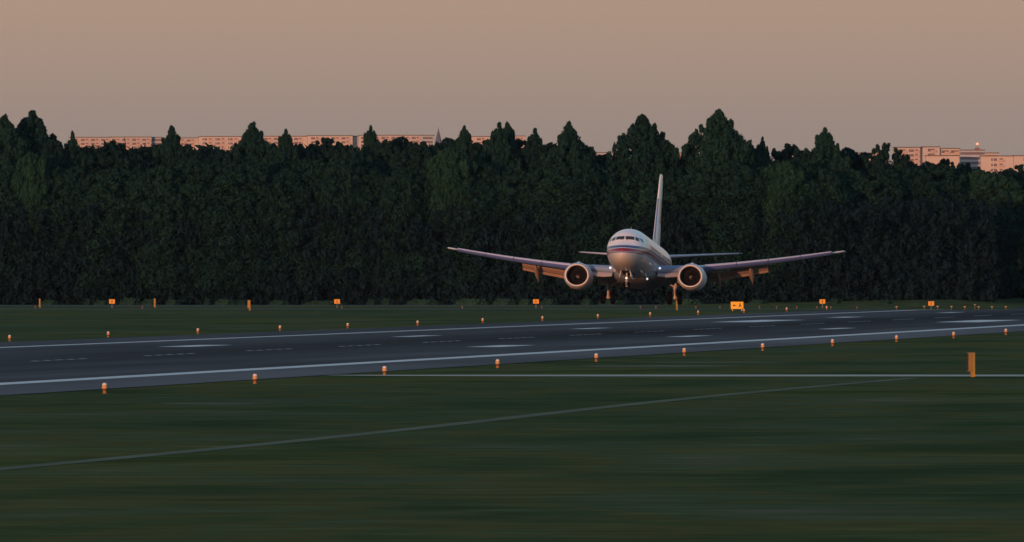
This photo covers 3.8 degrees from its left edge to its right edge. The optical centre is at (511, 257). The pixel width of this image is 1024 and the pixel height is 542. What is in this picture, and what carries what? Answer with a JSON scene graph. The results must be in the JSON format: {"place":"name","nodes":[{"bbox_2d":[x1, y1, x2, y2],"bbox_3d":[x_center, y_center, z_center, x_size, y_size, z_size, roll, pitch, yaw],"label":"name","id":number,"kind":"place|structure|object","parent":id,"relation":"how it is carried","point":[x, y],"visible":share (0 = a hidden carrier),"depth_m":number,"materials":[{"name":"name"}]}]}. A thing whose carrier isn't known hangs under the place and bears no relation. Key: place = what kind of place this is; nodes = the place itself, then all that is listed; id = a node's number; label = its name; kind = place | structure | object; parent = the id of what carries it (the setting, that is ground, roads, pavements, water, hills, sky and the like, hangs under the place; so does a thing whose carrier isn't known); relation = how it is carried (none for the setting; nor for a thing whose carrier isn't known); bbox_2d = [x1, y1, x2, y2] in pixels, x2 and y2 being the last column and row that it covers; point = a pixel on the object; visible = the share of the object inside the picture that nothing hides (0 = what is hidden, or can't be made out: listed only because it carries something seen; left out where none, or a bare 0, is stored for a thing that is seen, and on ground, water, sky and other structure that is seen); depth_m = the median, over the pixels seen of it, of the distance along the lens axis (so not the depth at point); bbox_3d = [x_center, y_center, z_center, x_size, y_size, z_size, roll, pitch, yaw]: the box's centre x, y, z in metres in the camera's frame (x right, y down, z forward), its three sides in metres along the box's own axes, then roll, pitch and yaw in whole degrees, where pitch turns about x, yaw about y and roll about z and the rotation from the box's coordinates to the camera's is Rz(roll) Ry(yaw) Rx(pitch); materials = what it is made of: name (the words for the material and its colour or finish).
{"place":"outdoors","nodes":[
{"label":"outdoors","id":0,"kind":"place"},
{"bbox_2d":[0,305,661,305],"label":"forest road","id":1,"kind":"structure","parent":0,"point":[332,305],"depth_m":2069.36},
{"bbox_2d":[0,297,1023,541],"bbox_3d":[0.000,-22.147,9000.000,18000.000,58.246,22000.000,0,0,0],"label":"grass ground","id":2,"kind":"structure","parent":0,"point":[922,459],"depth_m":528.91,"materials":[{"name":"plant"}]},
{"bbox_2d":[0,113,38,171],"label":"pointed tree","id":3,"kind":"object","parent":2,"relation":"on","point":[13,150],"visible":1,"depth_m":2116.07,"materials":[{"name":"green plant"}]},
{"bbox_2d":[0,166,41,293],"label":"broadleaf tree","id":4,"kind":"object","parent":2,"relation":"on","point":[5,187],"visible":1,"depth_m":2106.44,"materials":[{"name":"green plant"}]},
{"bbox_2d":[10,151,49,300],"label":"pale tree","id":5,"kind":"object","parent":2,"relation":"on","point":[29,167],"visible":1,"depth_m":2106.42,"materials":[{"name":"green plant"}]},
{"bbox_2d":[15,110,64,164],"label":"pointed tree","id":6,"kind":"object","parent":2,"relation":"on","point":[31,128],"visible":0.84,"depth_m":2123.76,"materials":[{"name":"green plant"}]},
{"bbox_2d":[5,163,75,293],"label":"broadleaf tree","id":7,"kind":"object","parent":2,"relation":"on","point":[54,170],"visible":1,"depth_m":2107.66,"materials":[{"name":"green plant"}]},
{"bbox_2d":[36,139,79,172],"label":"round tree","id":8,"kind":"object","parent":2,"relation":"on","point":[50,155],"visible":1,"depth_m":2118.09,"materials":[{"name":"green plant"}]},
{"bbox_2d":[62,130,89,171],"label":"pointed tree","id":9,"kind":"object","parent":2,"relation":"on","point":[81,157],"visible":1,"depth_m":2120.47,"materials":[{"name":"green plant"}]},
{"bbox_2d":[69,137,109,148],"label":"apartment block","id":10,"kind":"structure","parent":2,"relation":"on","point":[88,141],"depth_m":10500.00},
{"bbox_2d":[86,140,150,187],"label":"round tree","id":11,"kind":"object","parent":2,"relation":"on","point":[116,161],"visible":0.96,"depth_m":2120.71,"materials":[{"name":"green plant"}]},
{"bbox_2d":[119,297,140,304],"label":"bush","id":12,"kind":"object","parent":2,"relation":"on","point":[130,301],"visible":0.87,"depth_m":2091.33,"materials":[{"name":"green plant"}]},
{"bbox_2d":[110,137,151,149],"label":"apartment block","id":13,"kind":"structure","parent":2,"relation":"on","point":[135,142],"depth_m":10500.00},
{"bbox_2d":[124,147,157,171],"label":"round tree","id":14,"kind":"object","parent":2,"relation":"on","point":[147,156],"visible":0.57,"depth_m":2126.35,"materials":[{"name":"green plant"}]},
{"bbox_2d":[149,125,195,167],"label":"pointed tree","id":15,"kind":"object","parent":2,"relation":"on","point":[166,151],"visible":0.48,"depth_m":2126.82,"materials":[{"name":"green plant"}]},
{"bbox_2d":[161,137,198,149],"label":"apartment block","id":16,"kind":"structure","parent":2,"relation":"on","point":[192,141],"depth_m":10503.00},
{"bbox_2d":[169,145,206,173],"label":"round tree","id":17,"kind":"object","parent":2,"relation":"on","point":[186,153],"visible":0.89,"depth_m":2123.12,"materials":[{"name":"green plant"}]},
{"bbox_2d":[162,159,224,293],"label":"broadleaf tree","id":18,"kind":"object","parent":2,"relation":"on","point":[191,170],"visible":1,"depth_m":2109.39,"materials":[{"name":"green plant"}]},
{"bbox_2d":[193,148,217,166],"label":"round tree","id":19,"kind":"object","parent":2,"relation":"on","point":[205,151],"visible":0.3,"depth_m":2128.42,"materials":[{"name":"green plant"}]},
{"bbox_2d":[166,403,258,403],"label":"dry patch","id":20,"kind":"object","parent":2,"relation":"on","point":[212,403],"visible":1,"depth_m":676.83,"materials":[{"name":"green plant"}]},
{"bbox_2d":[198,136,241,150],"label":"apartment block","id":21,"kind":"structure","parent":2,"relation":"on","point":[225,142],"depth_m":10492.00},
{"bbox_2d":[204,149,244,166],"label":"round tree","id":22,"kind":"object","parent":2,"relation":"on","point":[223,155],"visible":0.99,"depth_m":2119.95,"materials":[{"name":"green plant"}]},
{"bbox_2d":[214,298,234,304],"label":"bush","id":23,"kind":"object","parent":2,"relation":"on","point":[220,301],"visible":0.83,"depth_m":2091.35,"materials":[{"name":"green plant"}]},
{"bbox_2d":[230,121,277,179],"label":"pointed tree","id":24,"kind":"object","parent":2,"relation":"on","point":[252,141],"visible":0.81,"depth_m":2122.82,"materials":[{"name":"green plant"}]},
{"bbox_2d":[263,136,306,147],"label":"apartment block","id":25,"kind":"structure","parent":2,"relation":"on","point":[295,139],"depth_m":10500.00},
{"bbox_2d":[267,128,306,173],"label":"pointed tree","id":26,"kind":"object","parent":2,"relation":"on","point":[286,153],"visible":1,"depth_m":2118.68,"materials":[{"name":"green plant"}]},
{"bbox_2d":[294,143,327,165],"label":"round tree","id":27,"kind":"object","parent":2,"relation":"on","point":[305,154],"visible":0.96,"depth_m":2121.99,"materials":[{"name":"green plant"}]},
{"bbox_2d":[290,159,339,282],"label":"broadleaf tree","id":28,"kind":"object","parent":2,"relation":"on","point":[312,170],"visible":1,"depth_m":2110.04,"materials":[{"name":"green plant"}]},
{"bbox_2d":[302,300,345,304],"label":"bush","id":29,"kind":"object","parent":2,"relation":"on","point":[314,302],"visible":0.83,"depth_m":2091.31,"materials":[{"name":"green plant"}]},
{"bbox_2d":[306,137,343,164],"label":"round tree","id":30,"kind":"object","parent":2,"relation":"on","point":[326,149],"visible":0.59,"depth_m":2126.57,"materials":[{"name":"green plant"}]},
{"bbox_2d":[307,135,352,145],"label":"apartment block","id":31,"kind":"structure","parent":2,"relation":"on","point":[344,139],"depth_m":10495.00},
{"bbox_2d":[326,144,377,168],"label":"round tree","id":32,"kind":"object","parent":2,"relation":"on","point":[347,151],"visible":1,"depth_m":2119.31,"materials":[{"name":"green plant"}]},
{"bbox_2d":[356,125,387,166],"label":"pointed tree","id":33,"kind":"object","parent":2,"relation":"on","point":[369,138],"visible":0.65,"depth_m":2126.11,"materials":[{"name":"green plant"}]},
{"bbox_2d":[364,139,406,177],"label":"round tree","id":34,"kind":"object","parent":2,"relation":"on","point":[389,150],"visible":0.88,"depth_m":2123.84,"materials":[{"name":"green plant"}]},
{"bbox_2d":[358,135,420,148],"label":"apartment block","id":35,"kind":"structure","parent":2,"relation":"on","point":[410,138],"depth_m":10495.00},
{"bbox_2d":[382,136,413,166],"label":"round tree","id":36,"kind":"object","parent":2,"relation":"on","point":[406,144],"visible":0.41,"depth_m":2128.73,"materials":[{"name":"green plant"}]},
{"bbox_2d":[386,141,438,175],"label":"round tree","id":37,"kind":"object","parent":2,"relation":"on","point":[415,156],"visible":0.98,"depth_m":2120.00,"materials":[{"name":"green plant"}]},
{"bbox_2d":[405,298,440,304],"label":"bush","id":38,"kind":"object","parent":2,"relation":"on","point":[414,301],"visible":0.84,"depth_m":2091.34,"materials":[{"name":"green plant"}]},
{"bbox_2d":[399,168,453,290],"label":"broadleaf tree","id":39,"kind":"object","parent":2,"relation":"on","point":[426,184],"visible":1,"depth_m":2108.13,"materials":[{"name":"green plant"}]},
{"bbox_2d":[421,135,434,146],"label":"apartment block","id":40,"kind":"structure","parent":2,"relation":"on","point":[427,139],"depth_m":10495.00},
{"bbox_2d":[428,137,455,150],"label":"round tree","id":41,"kind":"object","parent":2,"relation":"on","point":[447,142],"visible":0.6,"depth_m":2125.91,"materials":[{"name":"green plant"}]},
{"bbox_2d":[426,146,477,282],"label":"pale tree","id":42,"kind":"object","parent":2,"relation":"on","point":[445,166],"visible":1,"depth_m":2105.99,"materials":[{"name":"green plant"}]},
{"bbox_2d":[0,378,913,469],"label":"worn track","id":43,"kind":"structure","parent":2,"relation":"on","point":[305,439],"depth_m":574.08,"materials":[{"name":"plant"}]},
{"bbox_2d":[426,172,495,292],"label":"broadleaf tree","id":44,"kind":"object","parent":2,"relation":"on","point":[474,200],"visible":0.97,"depth_m":2105.52,"materials":[{"name":"green plant"}]},
{"bbox_2d":[455,125,480,163],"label":"pointed tree","id":45,"kind":"object","parent":2,"relation":"on","point":[463,143],"visible":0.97,"depth_m":2122.30,"materials":[{"name":"green plant"}]},
{"bbox_2d":[453,298,490,304],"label":"bush","id":46,"kind":"object","parent":2,"relation":"on","point":[468,301],"visible":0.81,"depth_m":2091.33,"materials":[{"name":"green plant"}]},
{"bbox_2d":[469,138,488,161],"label":"round tree","id":47,"kind":"object","parent":2,"relation":"on","point":[479,147],"visible":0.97,"depth_m":2123.43,"materials":[{"name":"green plant"}]},
{"bbox_2d":[471,136,489,143],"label":"apartment block","id":48,"kind":"structure","parent":2,"relation":"on","point":[478,139],"depth_m":10500.00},
{"bbox_2d":[463,163,516,291],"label":"broadleaf tree","id":49,"kind":"object","parent":2,"relation":"on","point":[490,174],"visible":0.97,"depth_m":2108.05,"materials":[{"name":"green plant"}]},
{"bbox_2d":[476,122,521,186],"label":"pointed tree","id":50,"kind":"object","parent":2,"relation":"on","point":[497,153],"visible":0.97,"depth_m":2117.93,"materials":[{"name":"green plant"}]},
{"bbox_2d":[492,298,516,304],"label":"bush","id":51,"kind":"object","parent":2,"relation":"on","point":[500,301],"visible":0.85,"depth_m":2091.35,"materials":[{"name":"green plant"}]},
{"bbox_2d":[0,193,1015,304],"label":"forest undergrowth","id":52,"kind":"object","parent":2,"relation":"on","point":[981,278],"visible":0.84,"depth_m":2105.30,"materials":[{"name":"green plant"}]},
{"bbox_2d":[503,122,519,157],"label":"pointed tree","id":53,"kind":"object","parent":2,"relation":"on","point":[509,131],"visible":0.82,"depth_m":2125.32,"materials":[{"name":"green plant"}]},
{"bbox_2d":[484,169,549,290],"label":"broadleaf tree","id":54,"kind":"object","parent":2,"relation":"on","point":[509,206],"visible":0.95,"depth_m":2107.82,"materials":[{"name":"green plant"}]},
{"bbox_2d":[515,128,542,173],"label":"pointed tree","id":55,"kind":"object","parent":2,"relation":"on","point":[534,141],"visible":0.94,"depth_m":2121.31,"materials":[{"name":"green plant"}]},
{"bbox_2d":[57,138,1023,297],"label":"distant wood","id":56,"kind":"object","parent":2,"relation":"on","point":[216,149],"visible":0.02,"depth_m":2149.75,"materials":[{"name":"green plant"}]},
{"bbox_2d":[522,142,567,171],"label":"round tree","id":57,"kind":"object","parent":2,"relation":"on","point":[539,151],"visible":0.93,"depth_m":2119.65,"materials":[{"name":"green plant"}]},
{"bbox_2d":[511,164,583,291],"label":"broadleaf tree","id":58,"kind":"object","parent":2,"relation":"on","point":[540,181],"visible":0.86,"depth_m":2106.83,"materials":[{"name":"green plant"}]},
{"bbox_2d":[539,298,558,304],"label":"bush","id":59,"kind":"object","parent":2,"relation":"on","point":[545,301],"visible":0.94,"depth_m":2091.36,"materials":[{"name":"green plant"}]},
{"bbox_2d":[540,121,602,169],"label":"pointed tree","id":60,"kind":"object","parent":2,"relation":"on","point":[571,143],"visible":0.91,"depth_m":2116.66,"materials":[{"name":"green plant"}]},
{"bbox_2d":[542,160,631,294],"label":"broadleaf tree","id":61,"kind":"object","parent":2,"relation":"on","point":[583,178],"visible":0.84,"depth_m":2105.28,"materials":[{"name":"green plant"}]},
{"bbox_2d":[583,164,652,291],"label":"broadleaf tree","id":62,"kind":"object","parent":2,"relation":"on","point":[630,196],"visible":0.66,"depth_m":2108.13,"materials":[{"name":"green plant"}]},
{"bbox_2d":[603,114,684,291],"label":"pointed tree","id":63,"kind":"object","parent":2,"relation":"on","point":[643,140],"visible":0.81,"depth_m":2113.98,"materials":[{"name":"green plant"}]},
{"bbox_2d":[619,169,678,291],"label":"broadleaf tree","id":64,"kind":"object","parent":2,"relation":"on","point":[652,193],"visible":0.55,"depth_m":2109.91,"materials":[{"name":"green plant"}]},
{"bbox_2d":[584,365,718,366],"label":"dry patch","id":65,"kind":"object","parent":2,"relation":"on","point":[652,365],"visible":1,"depth_m":915.93,"materials":[{"name":"green plant"}]},
{"bbox_2d":[646,166,699,291],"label":"broadleaf tree","id":66,"kind":"object","parent":2,"relation":"on","point":[675,177],"visible":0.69,"depth_m":2109.16,"materials":[{"name":"green plant"}]},
{"bbox_2d":[665,298,701,304],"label":"bush","id":67,"kind":"object","parent":2,"relation":"on","point":[686,301],"visible":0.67,"depth_m":2091.37,"materials":[{"name":"green plant"}]},
{"bbox_2d":[626,362,779,362],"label":"dry patch","id":68,"kind":"object","parent":2,"relation":"on","point":[702,362],"visible":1,"depth_m":942.21,"materials":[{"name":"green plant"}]},
{"bbox_2d":[673,158,733,291],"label":"broadleaf tree","id":69,"kind":"object","parent":2,"relation":"on","point":[710,166],"visible":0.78,"depth_m":2109.62,"materials":[{"name":"green plant"}]},
{"bbox_2d":[677,109,755,296],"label":"pointed tree","id":70,"kind":"object","parent":2,"relation":"on","point":[720,140],"visible":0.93,"depth_m":2113.79,"materials":[{"name":"green plant"}]},
{"bbox_2d":[690,161,770,292],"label":"broadleaf tree","id":71,"kind":"object","parent":2,"relation":"on","point":[733,174],"visible":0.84,"depth_m":2105.53,"materials":[{"name":"green plant"}]},
{"bbox_2d":[731,302,742,310],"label":"arrow sign","id":72,"kind":"object","parent":2,"relation":"on","point":[736,305],"visible":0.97,"depth_m":1859.40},
{"bbox_2d":[750,145,762,167],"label":"round tree","id":73,"kind":"object","parent":2,"relation":"on","point":[755,153],"visible":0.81,"depth_m":2123.67,"materials":[{"name":"green plant"}]},
{"bbox_2d":[726,166,802,298],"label":"broadleaf tree","id":74,"kind":"object","parent":2,"relation":"on","point":[772,235],"visible":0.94,"depth_m":2106.15,"materials":[{"name":"green plant"}]},
{"bbox_2d":[755,136,777,172],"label":"pointed tree","id":75,"kind":"object","parent":2,"relation":"on","point":[763,156],"visible":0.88,"depth_m":2124.42,"materials":[{"name":"green plant"}]},
{"bbox_2d":[771,143,803,162],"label":"round tree","id":76,"kind":"object","parent":2,"relation":"on","point":[789,151],"visible":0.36,"depth_m":2129.02,"materials":[{"name":"green plant"}]},
{"bbox_2d":[761,161,815,293],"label":"pale tree","id":77,"kind":"object","parent":2,"relation":"on","point":[792,175],"visible":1,"depth_m":2106.00,"materials":[{"name":"green plant"}]},
{"bbox_2d":[765,158,834,289],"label":"broadleaf tree","id":78,"kind":"object","parent":2,"relation":"on","point":[801,198],"visible":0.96,"depth_m":2108.06,"materials":[{"name":"green plant"}]},
{"bbox_2d":[796,151,825,171],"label":"round tree","id":79,"kind":"object","parent":2,"relation":"on","point":[808,155],"visible":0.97,"depth_m":2122.98,"materials":[{"name":"green plant"}]},
{"bbox_2d":[802,127,853,188],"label":"pointed tree","id":80,"kind":"object","parent":2,"relation":"on","point":[824,149],"visible":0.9,"depth_m":2123.03,"materials":[{"name":"green plant"}]},
{"bbox_2d":[830,147,870,173],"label":"round tree","id":81,"kind":"object","parent":2,"relation":"on","point":[854,156],"visible":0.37,"depth_m":2133.86,"materials":[{"name":"green plant"}]},
{"bbox_2d":[833,168,891,290],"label":"broadleaf tree","id":82,"kind":"object","parent":2,"relation":"on","point":[860,186],"visible":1,"depth_m":2117.05,"materials":[{"name":"green plant"}]},
{"bbox_2d":[860,142,912,232],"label":"umbrella tree","id":83,"kind":"object","parent":2,"relation":"on","point":[882,159],"visible":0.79,"depth_m":2126.61,"materials":[{"name":"green plant"}]},
{"bbox_2d":[856,166,917,282],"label":"broadleaf tree","id":84,"kind":"object","parent":2,"relation":"on","point":[889,181],"visible":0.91,"depth_m":2121.13,"materials":[{"name":"green plant"}]},
{"bbox_2d":[893,147,920,165],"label":"apartment block","id":85,"kind":"structure","parent":2,"relation":"on","point":[913,153],"depth_m":8700.00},
{"bbox_2d":[890,166,951,280],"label":"broadleaf tree","id":86,"kind":"object","parent":2,"relation":"on","point":[922,186],"visible":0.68,"depth_m":2125.03,"materials":[{"name":"green plant"}]},
{"bbox_2d":[922,146,939,162],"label":"apartment block","id":87,"kind":"structure","parent":2,"relation":"on","point":[930,150],"depth_m":8700.00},
{"bbox_2d":[924,155,959,167],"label":"apartment block","id":88,"kind":"structure","parent":2,"relation":"on","point":[935,159],"depth_m":8670.00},
{"bbox_2d":[915,163,971,277],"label":"broadleaf tree","id":89,"kind":"object","parent":2,"relation":"on","point":[949,180],"visible":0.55,"depth_m":2129.74,"materials":[{"name":"green plant"}]},
{"bbox_2d":[925,158,961,173],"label":"round tree","id":90,"kind":"object","parent":2,"relation":"on","point":[947,161],"visible":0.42,"depth_m":2143.61,"materials":[{"name":"green plant"}]},
{"bbox_2d":[940,148,959,162],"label":"apartment block","id":91,"kind":"structure","parent":2,"relation":"on","point":[949,151],"depth_m":8701.94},
{"bbox_2d":[967,353,974,376],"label":"taxiway sign","id":92,"kind":"object","parent":2,"relation":"on","point":[971,363],"visible":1,"depth_m":829.29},
{"bbox_2d":[960,150,984,168],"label":"apartment block","id":93,"kind":"structure","parent":2,"relation":"on","point":[972,157],"depth_m":8699.94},
{"bbox_2d":[963,169,998,223],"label":"pale tree","id":94,"kind":"object","parent":2,"relation":"on","point":[975,174],"visible":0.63,"depth_m":2132.66,"materials":[{"name":"green plant"}]},
{"bbox_2d":[963,173,1023,236],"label":"pale tree","id":95,"kind":"object","parent":2,"relation":"on","point":[991,186],"visible":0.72,"depth_m":2131.39,"materials":[{"name":"green plant"}]},
{"bbox_2d":[979,155,1012,172],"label":"apartment block","id":96,"kind":"structure","parent":2,"relation":"on","point":[998,163],"depth_m":8655.00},
{"bbox_2d":[979,174,1023,293],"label":"broadleaf tree","id":97,"kind":"object","parent":2,"relation":"on","point":[1015,276],"visible":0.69,"depth_m":2133.53,"materials":[{"name":"green plant"}]},
{"bbox_2d":[1002,164,1023,180],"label":"round tree","id":98,"kind":"object","parent":2,"relation":"on","point":[1020,168],"visible":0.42,"depth_m":2153.59,"materials":[{"name":"green plant"}]},
{"bbox_2d":[1013,155,1023,171],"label":"apartment block","id":99,"kind":"structure","parent":2,"relation":"on","point":[1018,159],"depth_m":8655.00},
{"bbox_2d":[0,306,1023,394],"bbox_3d":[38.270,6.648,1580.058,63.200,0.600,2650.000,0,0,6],"label":"runway","id":100,"kind":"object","parent":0,"point":[85,359],"visible":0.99,"depth_m":1134.56,"materials":[{"name":"asphalt"}]},
{"bbox_2d":[0,310,908,347],"bbox_3d":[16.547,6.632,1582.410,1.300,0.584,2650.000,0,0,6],"label":"edge stripe","id":101,"kind":"object","parent":100,"relation":"on","point":[416,330],"visible":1,"depth_m":1332.94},
{"bbox_2d":[0,324,1023,384],"bbox_3d":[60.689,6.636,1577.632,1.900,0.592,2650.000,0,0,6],"label":"edge stripe","id":102,"kind":"object","parent":100,"relation":"on","point":[58,380],"visible":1,"depth_m":975.07,"materials":[{"name":"paint"}]},
{"bbox_2d":[162,312,1010,346],"bbox_3d":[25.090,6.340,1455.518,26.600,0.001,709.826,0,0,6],"label":"touchdown marking","id":103,"kind":"object","parent":100,"relation":"on","point":[672,336],"visible":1,"depth_m":1389.61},
{"bbox_2d":[0,0,1023,163],"label":"sky","id":104,"kind":"structure","parent":0,"point":[899,73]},
{"bbox_2d":[448,174,845,304],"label":"airliner","id":105,"kind":"object","parent":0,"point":[637,259],"visible":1,"depth_m":1320.62,"materials":[{"name":"white metal"}]},
{"bbox_2d":[357,375,1023,375],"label":"concrete path","id":106,"kind":"structure","parent":0,"point":[688,375],"depth_m":837.76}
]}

